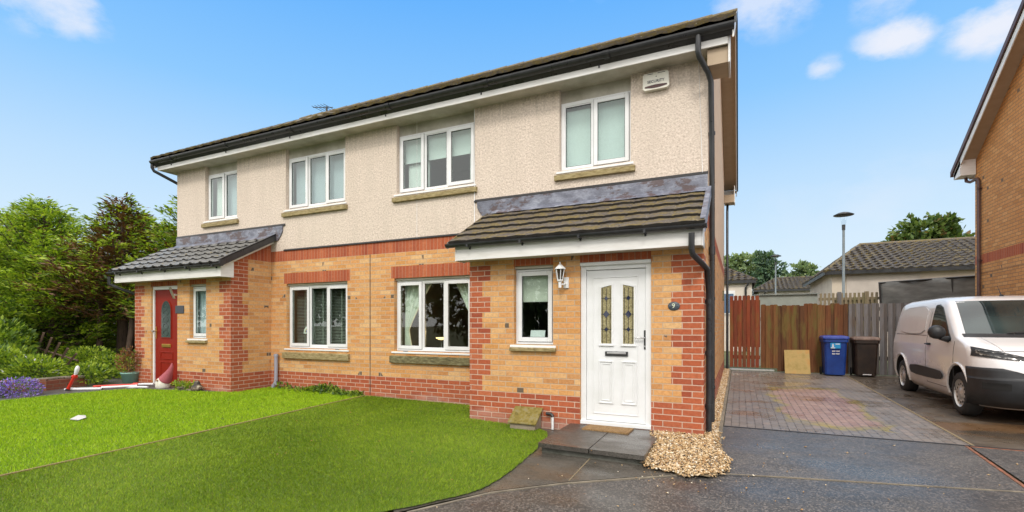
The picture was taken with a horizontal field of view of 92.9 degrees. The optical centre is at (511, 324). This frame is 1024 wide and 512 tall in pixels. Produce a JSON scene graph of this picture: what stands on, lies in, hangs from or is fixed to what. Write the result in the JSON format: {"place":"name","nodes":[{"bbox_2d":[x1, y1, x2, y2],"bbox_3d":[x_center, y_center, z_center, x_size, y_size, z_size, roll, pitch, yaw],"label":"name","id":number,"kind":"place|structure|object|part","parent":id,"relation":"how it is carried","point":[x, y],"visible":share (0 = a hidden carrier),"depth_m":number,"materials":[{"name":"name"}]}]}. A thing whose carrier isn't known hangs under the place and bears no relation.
{"place":"outdoors","nodes":[
{"label":"outdoors","id":0,"kind":"place"},
{"bbox_2d":[0,377,211,400],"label":"garden path","id":1,"kind":"structure","parent":0,"point":[63,391],"depth_m":9.53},
{"bbox_2d":[65,366,79,390],"bbox_3d":[-8.566,1.050,9.482,0.295,0.506,0.080,0,0,8],"label":"toy sword","id":2,"kind":"object","parent":1,"relation":"on","point":[76,372],"visible":0.99,"depth_m":9.46,"materials":[{"name":"red plastic"}]},
{"bbox_2d":[64,383,153,389],"bbox_3d":[-8.110,1.245,9.818,1.448,0.086,0.418,0,0,-16],"label":"kick scooter","id":3,"kind":"object","parent":1,"relation":"on","point":[97,387],"visible":0.84,"depth_m":9.79,"materials":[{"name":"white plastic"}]},
{"bbox_2d":[114,346,140,383],"bbox_3d":[-8.318,0.864,10.607,0.598,0.842,0.570,0,0,25],"label":"flower pot","id":4,"kind":"object","parent":1,"relation":"on","point":[130,376],"visible":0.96,"depth_m":10.50,"materials":[{"name":"green plastic"}]},
{"bbox_2d":[126,386,147,387],"bbox_3d":[-7.595,1.268,9.859,0.442,0.045,0.058,0,0,1],"label":"toy baton","id":5,"kind":"object","parent":1,"relation":"on","point":[137,387],"visible":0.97,"depth_m":9.85,"materials":[{"name":"white plastic"}]},
{"bbox_2d":[155,363,173,388],"bbox_3d":[-7.074,1.050,9.935,0.362,0.541,0.265,0,0,-10],"label":"garden gnome","id":6,"kind":"object","parent":1,"relation":"on","point":[164,380],"visible":0.9,"depth_m":9.84,"materials":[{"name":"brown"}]},
{"bbox_2d":[170,379,194,389],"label":"weeds","id":7,"kind":"object","parent":1,"relation":"on","point":[184,383],"visible":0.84,"depth_m":9.66,"materials":[{"name":"green plant"}]},
{"bbox_2d":[190,380,203,391],"bbox_3d":[-6.168,1.200,9.526,0.220,0.220,0.214,0,0,25],"label":"stone ornament","id":8,"kind":"object","parent":1,"relation":"on","point":[197,386],"visible":0.93,"depth_m":9.47,"materials":[{"name":"grey stone"}]},
{"bbox_2d":[0,386,362,474],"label":"lawn grass","id":9,"kind":"structure","parent":0,"point":[257,399],"depth_m":7.17,"materials":[{"name":"plant"}]},
{"bbox_2d":[70,415,85,419],"bbox_3d":[-6.148,1.312,6.884,0.218,0.065,0.172,0,0,39],"label":"paper scrap","id":10,"kind":"object","parent":9,"relation":"on","point":[78,417],"visible":1,"depth_m":6.85,"materials":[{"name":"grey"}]},
{"bbox_2d":[0,0,1021,272],"label":"sky","id":11,"kind":"structure","parent":0,"point":[866,109],"materials":[{"name":"blue"}]},
{"bbox_2d":[2,351,1023,511],"bbox_3d":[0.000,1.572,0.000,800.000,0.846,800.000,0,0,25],"label":"ground","id":12,"kind":"structure","parent":0,"point":[775,370],"depth_m":10.96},
{"bbox_2d":[0,298,41,377],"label":"leafy shrub","id":13,"kind":"object","parent":12,"relation":"on","point":[16,336],"visible":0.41,"depth_m":11.75,"materials":[{"name":"green plant"}]},
{"bbox_2d":[0,211,70,340],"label":"conifer tree","id":14,"kind":"object","parent":12,"relation":"on","point":[15,240],"visible":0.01,"depth_m":15.46,"materials":[{"name":"green plant"}]},
{"bbox_2d":[0,375,86,391],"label":"brick planter","id":15,"kind":"object","parent":12,"relation":"on","point":[55,382],"visible":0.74,"depth_m":9.67,"materials":[{"name":"brick"}]},
{"bbox_2d":[0,376,45,397],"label":"purple aubrieta","id":16,"kind":"object","parent":15,"relation":"in","point":[17,380],"visible":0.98,"depth_m":8.84,"materials":[{"name":"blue plant"}]},
{"bbox_2d":[0,193,87,340],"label":"conifer tree","id":17,"kind":"object","parent":12,"relation":"on","point":[40,199],"depth_m":17.14,"materials":[{"name":"green plant"}]},
{"bbox_2d":[0,343,114,384],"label":"leafy shrub","id":18,"kind":"object","parent":12,"relation":"on","point":[13,365],"visible":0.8,"depth_m":9.98,"materials":[{"name":"green plant"}]},
{"bbox_2d":[36,332,78,364],"bbox_3d":[-11.071,0.590,11.792,1.963,0.806,0.155,0,0,25],"label":"slatted trellis","id":19,"kind":"object","parent":12,"relation":"on","point":[54,353],"visible":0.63,"depth_m":11.76,"materials":[{"name":"brown wood"}]},
{"bbox_2d":[0,199,128,359],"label":"conifer tree","id":20,"kind":"object","parent":12,"relation":"on","point":[44,233],"visible":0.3,"depth_m":14.23,"materials":[{"name":"green plant"}]},
{"bbox_2d":[0,244,134,372],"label":"conifer tree","id":21,"kind":"object","parent":12,"relation":"on","point":[49,326],"visible":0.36,"depth_m":13.16,"materials":[{"name":"green plant"}]},
{"bbox_2d":[12,192,172,354],"bbox_3d":[-11.044,-1.263,13.712,4.044,4.926,4.468,0,0,25],"label":"conifer tree","id":22,"kind":"object","parent":12,"relation":"on","point":[125,236],"visible":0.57,"depth_m":13.16,"materials":[{"name":"green plant"}]},
{"bbox_2d":[27,203,165,355],"bbox_3d":[-12.386,-1.392,16.184,5.047,5.183,5.409,0,0,-20],"label":"conifer tree","id":23,"kind":"object","parent":12,"relation":"on","point":[152,220],"visible":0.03,"depth_m":15.57,"materials":[{"name":"green plant"}]},
{"bbox_2d":[60,344,134,378],"bbox_3d":[-9.841,0.894,11.772,2.946,0.823,1.148,0,0,25],"label":"leafy shrub","id":24,"kind":"object","parent":12,"relation":"on","point":[107,356],"visible":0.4,"depth_m":11.70,"materials":[{"name":"green plant"}]},
{"bbox_2d":[96,261,134,355],"bbox_3d":[-10.987,-0.272,13.426,1.352,3.069,0.484,0,0,15],"label":"bare stem","id":25,"kind":"object","parent":12,"relation":"on","point":[130,336],"visible":0.33,"depth_m":13.31,"materials":[{"name":"brown plant"}]},
{"bbox_2d":[95,194,176,317],"bbox_3d":[-8.886,-1.393,13.883,4.267,5.185,4.398,0,0,25],"label":"conifer tree","id":26,"kind":"object","parent":12,"relation":"on","point":[170,228],"visible":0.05,"depth_m":12.88,"materials":[{"name":"green plant"}]},
{"bbox_2d":[106,232,175,309],"bbox_3d":[-9.962,-1.136,15.287,4.894,4.672,4.862,0,0,44],"label":"conifer tree","id":27,"kind":"object","parent":12,"relation":"on","point":[142,252],"depth_m":14.15,"materials":[{"name":"green plant"}]},
{"bbox_2d":[0,395,364,476],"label":"lawn edging","id":28,"kind":"object","parent":12,"relation":"on","point":[29,469],"visible":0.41,"depth_m":5.64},
{"bbox_2d":[0,395,547,511],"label":"turf base","id":29,"kind":"object","parent":12,"relation":"on","point":[310,490],"visible":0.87,"depth_m":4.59,"materials":[{"name":"green plastic"}]},
{"bbox_2d":[508,406,542,430],"bbox_3d":[0.181,1.263,6.577,0.410,0.274,0.260,0,0,25],"label":"meter box","id":30,"kind":"object","parent":29,"relation":"on","point":[524,417],"visible":1,"depth_m":6.54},
{"bbox_2d":[105,74,472,395],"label":"semi detached house","id":31,"kind":"structure","parent":12,"relation":"on","point":[261,258],"depth_m":9.87,"materials":[{"name":"brick"}]},
{"bbox_2d":[152,289,176,383],"bbox_3d":[-7.329,0.256,10.294,0.844,1.988,0.104,0,0,25],"label":"front door","id":32,"kind":"structure","parent":31,"relation":"in","point":[165,330],"depth_m":10.29,"materials":[{"name":"red paint"}]},
{"bbox_2d":[168,287,177,298],"bbox_3d":[-6.959,-0.650,9.983,0.044,0.230,0.159,0,0,25],"label":"wall lantern","id":33,"kind":"object","parent":31,"relation":"attached to","point":[172,293],"depth_m":9.97,"materials":[{"name":"grey metal"}]},
{"bbox_2d":[175,306,183,312],"bbox_3d":[-6.837,-0.310,10.007,0.280,0.160,0.013,0,0,25],"label":"number plate","id":34,"kind":"object","parent":31,"relation":"attached to","point":[179,309],"visible":1,"depth_m":10.00,"materials":[{"name":"grey stone"}]},
{"bbox_2d":[185,286,207,342],"bbox_3d":[-6.296,-0.203,9.812,0.627,1.135,0.200,0,0,25],"label":"window","id":35,"kind":"structure","parent":31,"relation":"in","point":[195,289],"depth_m":9.90,"materials":[{"name":"white plastic"}]},
{"bbox_2d":[199,291,205,332],"bbox_3d":[-6.237,-0.250,9.924,0.461,0.940,0.026,0,0,25],"label":"net curtain","id":36,"kind":"object","parent":31,"relation":"hanging from","point":[202,311],"visible":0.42,"depth_m":9.97,"materials":[{"name":"grey fabric"}]},
{"bbox_2d":[217,178,221,215],"bbox_3d":[-6.646,-2.870,11.152,0.382,0.980,0.049,0,0,25],"label":"bedroom curtain","id":37,"kind":"object","parent":31,"relation":"hanging from","point":[219,197],"visible":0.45,"depth_m":11.18,"materials":[{"name":"fabric"}]},
{"bbox_2d":[201,170,238,227],"bbox_3d":[-6.467,-2.805,10.874,1.216,1.210,0.200,0,0,25],"label":"window","id":38,"kind":"structure","parent":31,"relation":"in","point":[225,178],"depth_m":10.90,"materials":[{"name":"white plastic"}]},
{"bbox_2d":[229,174,236,215],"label":"vertical blind","id":39,"kind":"object","parent":31,"relation":"attached to","point":[232,194],"visible":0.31,"depth_m":10.97,"materials":[{"name":"grey fabric"}]},
{"bbox_2d":[271,354,277,387],"bbox_3d":[-4.876,0.971,9.995,0.145,0.742,0.087,0,0,10],"label":"drain pipe","id":40,"kind":"object","parent":31,"relation":"attached to","point":[274,384],"visible":0.84,"depth_m":9.96,"materials":[{"name":"grey plastic"}]},
{"bbox_2d":[281,148,347,217],"bbox_3d":[-3.892,-2.805,9.671,1.732,1.210,0.200,0,0,25],"label":"window","id":41,"kind":"structure","parent":31,"relation":"in","point":[308,159],"depth_m":9.74,"materials":[{"name":"white plastic"}]},
{"bbox_2d":[314,291,315,343],"bbox_3d":[-4.139,-0.125,10.081,0.173,1.150,0.049,0,0,25],"label":"living room curtain","id":42,"kind":"object","parent":31,"relation":"hanging from","point":[314,319],"visible":0.16,"depth_m":10.04,"materials":[{"name":"fabric"}]},
{"bbox_2d":[282,283,349,360],"bbox_3d":[-3.858,-0.055,9.656,1.767,1.480,0.200,0,0,25],"label":"window","id":43,"kind":"structure","parent":31,"relation":"in","point":[310,288],"depth_m":9.71,"materials":[{"name":"white plastic"}]},
{"bbox_2d":[296,154,343,203],"bbox_3d":[-3.805,-2.885,9.824,1.510,1.010,0.040,0,0,25],"label":"vertical blind","id":44,"kind":"object","parent":31,"relation":"attached to","point":[336,178],"visible":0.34,"depth_m":9.84,"materials":[{"name":"grey fabric"}]},
{"bbox_2d":[297,289,345,344],"bbox_3d":[-3.800,-0.175,9.822,1.500,1.230,0.040,0,0,25],"label":"venetian blind","id":45,"kind":"object","parent":31,"relation":"attached to","point":[323,317],"visible":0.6,"depth_m":9.82,"materials":[{"name":"grey plastic"}]},
{"bbox_2d":[312,104,332,110],"bbox_3d":[-5.717,-6.472,14.757,0.656,0.301,0.400,0,0,25],"label":"roof aerial","id":46,"kind":"object","parent":31,"relation":"on","point":[324,107],"visible":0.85,"depth_m":14.71,"materials":[{"name":"grey metal"}]},
{"bbox_2d":[269,381,363,397],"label":"weeds","id":47,"kind":"object","parent":12,"relation":"on","point":[333,390],"visible":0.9,"depth_m":9.30,"materials":[{"name":"green plant"}]},
{"bbox_2d":[353,8,737,434],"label":"semi detached house","id":48,"kind":"structure","parent":12,"relation":"on","point":[632,241],"depth_m":6.94,"materials":[{"name":"brick"}]},
{"bbox_2d":[405,139,420,164],"bbox_3d":[-1.732,-3.167,8.826,0.490,0.465,0.014,0,0,25],"label":"roller blind","id":49,"kind":"object","parent":48,"relation":"attached to","point":[412,151],"visible":0.54,"depth_m":8.86,"materials":[{"name":"fabric"}]},
{"bbox_2d":[405,284,431,344],"bbox_3d":[-1.700,-0.160,8.864,0.623,1.202,0.072,0,0,25],"label":"tied curtain","id":50,"kind":"object","parent":48,"relation":"hanging from","point":[411,301],"visible":0.73,"depth_m":8.93,"materials":[{"name":"white fabric"}]},
{"bbox_2d":[409,161,429,187],"bbox_3d":[-1.691,-2.670,8.871,0.472,0.580,0.031,0,0,25],"label":"net curtain","id":51,"kind":"object","parent":48,"relation":"hanging from","point":[414,174],"visible":0.53,"depth_m":8.89,"materials":[{"name":"fabric"}]},
{"bbox_2d":[389,278,469,365],"bbox_3d":[-1.385,-0.055,8.500,1.737,1.480,0.200,0,0,25],"label":"window","id":52,"kind":"structure","parent":48,"relation":"in","point":[421,283],"depth_m":8.52,"materials":[{"name":"white plastic"}]},
{"bbox_2d":[392,122,477,202],"bbox_3d":[-1.337,-2.805,8.478,1.732,1.210,0.200,0,0,25],"label":"window","id":53,"kind":"structure","parent":48,"relation":"in","point":[423,136],"depth_m":8.46,"materials":[{"name":"white plastic"}]},
{"bbox_2d":[428,133,445,160],"bbox_3d":[-1.275,-3.167,8.612,0.480,0.465,0.014,0,0,25],"label":"roller blind","id":54,"kind":"object","parent":48,"relation":"attached to","point":[437,146],"visible":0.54,"depth_m":8.63,"materials":[{"name":"fabric"}]},
{"bbox_2d":[452,129,470,156],"bbox_3d":[-0.813,-3.167,8.396,0.500,0.465,0.014,0,0,25],"label":"roller blind","id":55,"kind":"object","parent":48,"relation":"attached to","point":[461,142],"visible":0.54,"depth_m":8.42,"materials":[{"name":"fabric"}]},
{"bbox_2d":[456,284,467,309],"bbox_3d":[-0.775,-0.160,8.432,0.502,1.202,0.072,0,0,25],"label":"tied curtain","id":56,"kind":"object","parent":48,"relation":"hanging from","point":[463,289],"visible":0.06,"depth_m":8.45,"materials":[{"name":"white fabric"}]},
{"bbox_2d":[509,268,555,351],"bbox_3d":[0.306,-0.203,6.728,0.682,1.135,0.200,0,0,25],"label":"window","id":57,"kind":"structure","parent":48,"relation":"in","point":[548,272],"depth_m":6.73,"materials":[{"name":"white plastic"}]},
{"bbox_2d":[523,276,547,301],"bbox_3d":[0.361,-0.535,6.832,0.470,0.430,0.006,0,0,25],"label":"roller blind","id":58,"kind":"object","parent":48,"relation":"attached to","point":[535,288],"visible":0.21,"depth_m":6.84,"materials":[{"name":"beige fabric"}]},
{"bbox_2d":[530,330,545,336],"bbox_3d":[0.362,0.155,6.846,0.220,0.150,0.052,0,0,25],"label":"photo frame","id":59,"kind":"object","parent":48,"relation":"on","point":[537,333],"visible":0.54,"depth_m":6.85,"materials":[{"name":"white plastic"}]},
{"bbox_2d":[546,412,553,429],"bbox_3d":[0.514,1.290,6.534,0.129,0.221,0.055,0,0,42],"label":"drain pipe","id":60,"kind":"object","parent":48,"relation":"attached to","point":[551,414],"visible":1,"depth_m":6.49,"materials":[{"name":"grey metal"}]},
{"bbox_2d":[554,262,568,287],"bbox_3d":[0.643,-0.655,6.415,0.165,0.340,0.188,0,0,25],"label":"wall lantern","id":61,"kind":"object","parent":48,"relation":"attached to","point":[559,269],"depth_m":6.37,"materials":[{"name":"white plastic"}]},
{"bbox_2d":[566,108,590,166],"bbox_3d":[1.067,-2.850,7.518,0.490,0.940,0.006,0,0,25],"label":"roller blind","id":62,"kind":"object","parent":48,"relation":"attached to","point":[578,137],"visible":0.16,"depth_m":7.53,"materials":[{"name":"white fabric"}]},
{"bbox_2d":[554,90,634,181],"bbox_3d":[1.237,-2.805,7.275,1.216,1.210,0.200,0,0,25],"label":"window","id":63,"kind":"structure","parent":48,"relation":"in","point":[626,95],"depth_m":7.27,"materials":[{"name":"white plastic"}]},
{"bbox_2d":[598,99,624,160],"bbox_3d":[1.534,-2.880,7.300,0.500,1.000,0.006,0,0,25],"label":"roller blind","id":64,"kind":"object","parent":48,"relation":"attached to","point":[611,129],"visible":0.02,"depth_m":7.31,"materials":[{"name":"white fabric"}]},
{"bbox_2d":[587,268,645,423],"bbox_3d":[1.330,0.271,6.249,0.770,1.958,0.104,0,0,25],"label":"front door","id":65,"kind":"structure","parent":48,"relation":"in","point":[616,299],"depth_m":6.25,"materials":[{"name":"white plastic"}]},
{"bbox_2d":[643,70,669,92],"bbox_3d":[2.021,-3.408,6.819,0.360,0.235,0.074,0,0,25],"label":"alarm box","id":66,"kind":"object","parent":48,"relation":"attached to","point":[656,81],"visible":1,"depth_m":6.79,"materials":[{"name":"beige plastic"}]},
{"bbox_2d":[668,302,679,310],"bbox_3d":[1.962,-0.225,5.895,0.140,0.109,0.015,0,0,25],"label":"number plate","id":67,"kind":"object","parent":48,"relation":"attached to","point":[673,306],"visible":1,"depth_m":5.89,"materials":[{"name":"metal"}]},
{"bbox_2d":[406,473,887,511],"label":"kerb edging","id":68,"kind":"object","parent":12,"relation":"on","point":[524,488],"visible":0.38,"depth_m":4.43,"materials":[{"name":"concrete"}]},
{"bbox_2d":[639,410,734,477],"bbox_3d":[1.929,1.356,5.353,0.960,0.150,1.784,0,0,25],"label":"gravel","id":69,"kind":"structure","parent":12,"relation":"on","point":[679,444],"depth_m":5.08,"materials":[{"name":"beige gravel"}]},
{"bbox_2d":[707,368,729,436],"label":"gravel","id":70,"kind":"structure","parent":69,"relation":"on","point":[720,396],"depth_m":8.38,"materials":[{"name":"beige gravel"}]},
{"bbox_2d":[716,369,730,443],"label":"kerb","id":71,"kind":"structure","parent":12,"relation":"on","point":[721,424],"depth_m":7.65,"materials":[{"name":"concrete"}]},
{"bbox_2d":[436,444,1018,509],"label":"loose pebbles","id":72,"kind":"object","parent":12,"relation":"on","point":[720,480],"visible":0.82,"depth_m":4.51,"materials":[{"name":"brown"}]},
{"bbox_2d":[724,266,757,351],"bbox_3d":[9.806,-0.970,27.419,7.020,4.940,6.440,0,0,25],"label":"bungalow","id":73,"kind":"object","parent":12,"relation":"on","point":[741,284],"visible":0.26,"depth_m":23.64,"materials":[{"name":"white paint"}]},
{"bbox_2d":[724,291,734,313],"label":"window","id":74,"kind":"structure","parent":73,"relation":"in","point":[731,293],"depth_m":23.69,"materials":[{"name":"glass"}]},
{"bbox_2d":[724,249,760,287],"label":"leafy tree","id":75,"kind":"object","parent":12,"relation":"on","point":[741,262],"visible":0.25,"depth_m":44.41,"materials":[{"name":"green plant"}]},
{"bbox_2d":[749,249,789,287],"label":"leafy tree","id":76,"kind":"object","parent":12,"relation":"on","point":[765,269],"visible":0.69,"depth_m":42.13,"materials":[{"name":"green plant"}]},
{"bbox_2d":[770,254,780,293],"bbox_3d":[17.185,-1.741,31.706,0.680,5.681,0.680,0,0,25],"label":"street lamp","id":77,"kind":"object","parent":12,"relation":"on","point":[775,255],"visible":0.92,"depth_m":31.67,"materials":[{"name":"grey metal"}]},
{"bbox_2d":[752,276,811,294],"bbox_3d":[22.196,-1.095,37.057,7.077,5.190,6.919,0,0,25],"label":"bungalow","id":78,"kind":"object","parent":12,"relation":"on","point":[789,285],"visible":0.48,"depth_m":35.44,"materials":[{"name":"grey tile"}]},
{"bbox_2d":[752,293,818,365],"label":"garden shed","id":79,"kind":"structure","parent":12,"relation":"on","point":[801,299],"depth_m":15.05,"materials":[{"name":"beige paint"}]},
{"bbox_2d":[779,259,820,276],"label":"leafy tree","id":80,"kind":"object","parent":12,"relation":"on","point":[805,268],"visible":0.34,"depth_m":44.49,"materials":[{"name":"green plant"}]},
{"bbox_2d":[833,212,853,296],"bbox_3d":[12.555,-1.485,18.417,0.680,5.570,0.680,0,0,25],"label":"street lamp","id":81,"kind":"object","parent":12,"relation":"on","point":[843,214],"visible":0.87,"depth_m":18.38,"materials":[{"name":"grey metal"}]},
{"bbox_2d":[673,426,1023,490],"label":"forecourt","id":82,"kind":"structure","parent":12,"relation":"on","point":[904,462],"depth_m":5.07,"materials":[{"name":"grey asphalt"}]},
{"bbox_2d":[819,291,879,335],"bbox_3d":[9.913,0.170,14.238,1.590,2.260,0.130,0,0,25],"label":"trellis fence","id":83,"kind":"object","parent":12,"relation":"on","point":[865,298],"visible":0.38,"depth_m":14.19,"materials":[{"name":"grey wood"}]},
{"bbox_2d":[724,425,1023,450],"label":"drainage channel","id":84,"kind":"object","parent":12,"relation":"on","point":[875,438],"visible":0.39,"depth_m":5.94,"materials":[{"name":"black"}]},
{"bbox_2d":[802,236,974,356],"bbox_3d":[19.111,-1.155,21.422,10.221,5.310,7.675,0,0,25],"label":"bungalow","id":85,"kind":"object","parent":12,"relation":"on","point":[869,266],"visible":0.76,"depth_m":19.95,"materials":[{"name":"tile"}]},
{"bbox_2d":[845,375,974,445],"bbox_3d":[6.911,1.360,9.028,0.030,0.170,7.590,0,0,25],"label":"driveway joint","id":86,"kind":"object","parent":12,"relation":"on","point":[967,442],"visible":0.36,"depth_m":7.18,"materials":[{"name":"brown"}]},
{"bbox_2d":[878,275,974,331],"bbox_3d":[12.082,-0.093,13.014,3.726,2.589,0.090,0,0,25],"label":"netting screen","id":87,"kind":"object","parent":12,"relation":"on","point":[907,291],"visible":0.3,"depth_m":13.38,"materials":[{"name":"grey fabric"}]},
{"bbox_2d":[881,211,974,241],"bbox_3d":[23.927,-2.621,28.218,5.461,8.055,3.693,0,0,25],"label":"leafy tree","id":88,"kind":"object","parent":12,"relation":"on","point":[938,225],"visible":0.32,"depth_m":27.82,"materials":[{"name":"green plant"}]},
{"bbox_2d":[888,483,1023,492],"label":"road joint","id":89,"kind":"object","parent":12,"relation":"on","point":[954,487],"visible":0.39,"depth_m":4.24,"materials":[{"name":"concrete"}]},
{"bbox_2d":[950,0,1023,295],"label":"neighbour house","id":90,"kind":"structure","parent":12,"relation":"on","point":[989,160],"depth_m":10.54,"materials":[{"name":"brick"}]},
{"bbox_2d":[965,446,1023,487],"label":"boundary joint","id":91,"kind":"object","parent":12,"relation":"on","point":[995,466],"visible":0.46,"depth_m":4.97,"materials":[{"name":"concrete"}]},
{"bbox_2d":[972,447,1023,481],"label":"shared forecourt","id":92,"kind":"structure","parent":12,"relation":"on","point":[1007,460],"depth_m":5.09,"materials":[{"name":"grey concrete"}]},
{"bbox_2d":[394,428,674,511],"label":"path","id":93,"kind":"structure","parent":0,"point":[550,468],"depth_m":4.73,"materials":[{"name":"concrete"}]},
{"bbox_2d":[568,458,589,481],"bbox_3d":[0.679,1.455,4.832,0.010,0.066,0.770,0,0,24],"label":"path joint","id":94,"kind":"object","parent":93,"relation":"on","point":[578,470],"visible":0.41,"depth_m":4.76,"materials":[{"name":"brown"}]},
{"bbox_2d":[538,423,659,464],"bbox_3d":[1.050,1.383,5.662,1.170,0.153,1.206,0,0,25],"label":"doorstep","id":95,"kind":"object","parent":93,"relation":"on","point":[634,446],"visible":0.68,"depth_m":5.37,"materials":[{"name":"grey concrete"}]},
{"bbox_2d":[582,424,633,433],"bbox_3d":[1.192,1.301,6.060,0.590,0.017,0.310,0,0,25],"label":"doormat","id":96,"kind":"object","parent":95,"relation":"on","point":[609,429],"visible":1,"depth_m":6.04,"materials":[{"name":"beige fabric"}]},
{"bbox_2d":[416,475,1023,511],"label":"road","id":97,"kind":"structure","parent":0,"point":[725,494],"depth_m":4.04,"materials":[{"name":"grey asphalt"}]},
{"bbox_2d":[724,370,968,444],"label":"driveway","id":98,"kind":"structure","parent":0,"point":[828,404],"depth_m":7.85,"materials":[{"name":"brick"}]},
{"bbox_2d":[730,368,773,370],"bbox_3d":[6.615,1.245,13.427,1.100,0.040,0.090,0,0,25],"label":"gate threshold","id":99,"kind":"object","parent":98,"relation":"on","point":[751,369],"visible":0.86,"depth_m":13.37,"materials":[{"name":"grey"}]},
{"bbox_2d":[784,350,810,373],"bbox_3d":[7.493,0.973,12.785,0.575,0.615,0.310,0,0,25],"label":"plywood board","id":100,"kind":"object","parent":98,"relation":"on","point":[797,361],"visible":1,"depth_m":12.77,"materials":[{"name":"beige wood"}]},
{"bbox_2d":[761,303,848,373],"bbox_3d":[7.714,0.351,12.897,2.001,1.818,0.100,0,0,25],"label":"timber fence","id":101,"kind":"object","parent":98,"relation":"on","point":[794,327],"visible":0.77,"depth_m":12.91,"materials":[{"name":"brown wood"}]},
{"bbox_2d":[730,295,759,367],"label":"garden gate","id":102,"kind":"structure","parent":101,"relation":"attached to","point":[744,323],"depth_m":13.47,"materials":[{"name":"brown wood"}]},
{"bbox_2d":[819,335,848,374],"bbox_3d":[8.161,0.778,12.344,0.564,1.015,0.669,0,0,24],"label":"wheelie bin","id":103,"kind":"object","parent":98,"relation":"on","point":[833,349],"visible":1,"depth_m":12.12,"materials":[{"name":"blue plastic"}]},
{"bbox_2d":[845,374,1023,449],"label":"neighbour driveway","id":104,"kind":"structure","parent":0,"point":[994,427],"depth_m":7.25,"materials":[{"name":"concrete"}]},
{"bbox_2d":[849,336,880,375],"bbox_3d":[8.767,0.788,12.104,0.547,0.984,0.649,0,0,25],"label":"wheelie bin","id":105,"kind":"object","parent":104,"relation":"on","point":[864,354],"visible":1,"depth_m":11.89,"materials":[{"name":"black plastic"}]},
{"bbox_2d":[848,303,908,375],"bbox_3d":[9.810,0.360,11.918,2.648,1.800,0.100,0,0,25],"label":"timber fence","id":106,"kind":"object","parent":104,"relation":"on","point":[894,312],"visible":0.27,"depth_m":12.15,"materials":[{"name":"grey wood"}]},
{"bbox_2d":[893,286,1023,415],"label":"panel van","id":107,"kind":"object","parent":104,"relation":"on","point":[966,353],"visible":1,"depth_m":7.48,"materials":[{"name":"white paint"}]},
{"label":"side window","id":108,"kind":"part","parent":107,"relation":"part of","materials":[{"name":"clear glass"}]}
]}

